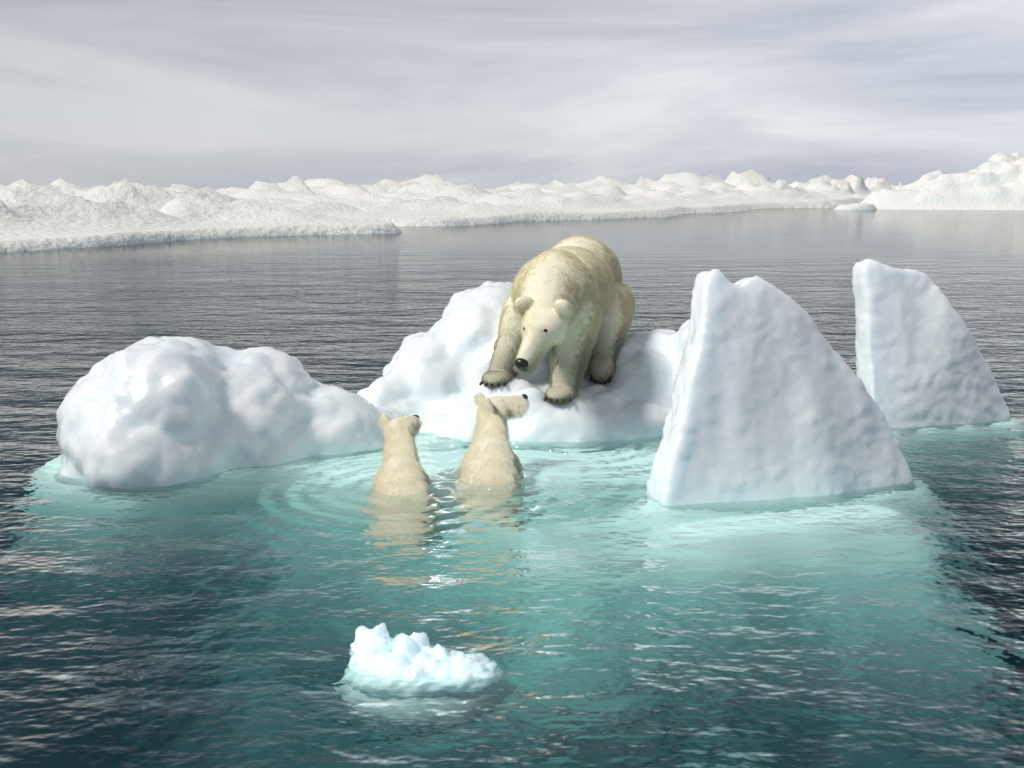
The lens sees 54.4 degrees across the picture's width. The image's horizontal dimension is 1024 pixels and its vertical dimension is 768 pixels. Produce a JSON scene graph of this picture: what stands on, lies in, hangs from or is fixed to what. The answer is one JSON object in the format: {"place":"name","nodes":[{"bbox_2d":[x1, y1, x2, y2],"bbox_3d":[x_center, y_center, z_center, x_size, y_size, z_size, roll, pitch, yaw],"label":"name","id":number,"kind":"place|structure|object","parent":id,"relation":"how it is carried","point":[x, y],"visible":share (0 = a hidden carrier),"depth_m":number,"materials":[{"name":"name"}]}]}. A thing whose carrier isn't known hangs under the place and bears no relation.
{"place":"outdoors","nodes":[
{"label":"outdoors","id":0,"kind":"place"},
{"bbox_2d":[0,205,1023,767],"bbox_3d":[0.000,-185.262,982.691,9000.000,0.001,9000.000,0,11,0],"label":"sea water","id":1,"kind":"structure","parent":0,"point":[598,603],"depth_m":4.67,"materials":[{"name":"liquid"}]},
{"bbox_2d":[56,336,402,488],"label":"iceberg","id":2,"kind":"object","parent":1,"relation":"on","point":[156,411],"visible":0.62,"depth_m":6.20,"materials":[{"name":"white ice"}]},
{"bbox_2d":[372,413,429,495],"bbox_3d":[-0.654,0.694,5.910,0.351,0.977,0.807,-2,11,-8],"label":"polar bear cub","id":3,"kind":"object","parent":1,"relation":"in","point":[401,471],"visible":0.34,"depth_m":5.89,"materials":[{"name":"fur"}]},
{"bbox_2d":[350,623,496,680],"bbox_3d":[-0.330,1.185,3.748,0.655,0.550,0.477,0,11,0],"label":"ice chunk","id":4,"kind":"object","parent":1,"relation":"in","point":[377,649],"visible":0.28,"depth_m":3.66,"materials":[{"name":"white ice"}]},
{"bbox_2d":[0,169,902,251],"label":"pack ice","id":5,"kind":"structure","parent":1,"relation":"on","point":[59,213],"depth_m":63.53,"materials":[{"name":"white ice"}]},
{"bbox_2d":[458,392,529,485],"bbox_3d":[-0.137,0.630,6.106,0.406,1.045,0.771,1,11,6],"label":"polar bear cub","id":6,"kind":"object","parent":1,"relation":"in","point":[490,457],"visible":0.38,"depth_m":6.13,"materials":[{"name":"fur"}]},
{"bbox_2d":[357,281,689,441],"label":"iceberg","id":7,"kind":"object","parent":1,"relation":"on","point":[432,377],"visible":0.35,"depth_m":7.47,"materials":[{"name":"white ice"}]},
{"bbox_2d":[479,235,636,404],"bbox_3d":[0.352,-0.516,7.573,0.916,1.091,2.233,3,13,16],"label":"polar bear","id":8,"kind":"object","parent":7,"relation":"on","point":[570,302],"visible":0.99,"depth_m":7.21},
{"bbox_2d":[647,269,913,504],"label":"iceberg","id":9,"kind":"object","parent":1,"relation":"on","point":[771,398],"visible":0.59,"depth_m":5.72,"materials":[{"name":"white ice"}]},
{"bbox_2d":[833,203,876,209],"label":"floe","id":10,"kind":"object","parent":1,"relation":"on","point":[860,206],"visible":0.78,"depth_m":112.90,"materials":[{"name":"white ice"}]},
{"bbox_2d":[852,259,1010,427],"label":"iceberg","id":11,"kind":"object","parent":1,"relation":"in","point":[920,360],"visible":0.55,"depth_m":7.45,"materials":[{"name":"white ice"}]},
{"bbox_2d":[860,152,1023,209],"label":"iceberg","id":12,"kind":"object","parent":1,"relation":"on","point":[995,182],"visible":0.92,"depth_m":114.97,"materials":[{"name":"white ice"}]},
{"bbox_2d":[0,0,1023,189],"label":"sky","id":13,"kind":"structure","parent":0,"point":[196,94],"materials":[{"name":"grey"}]}
]}

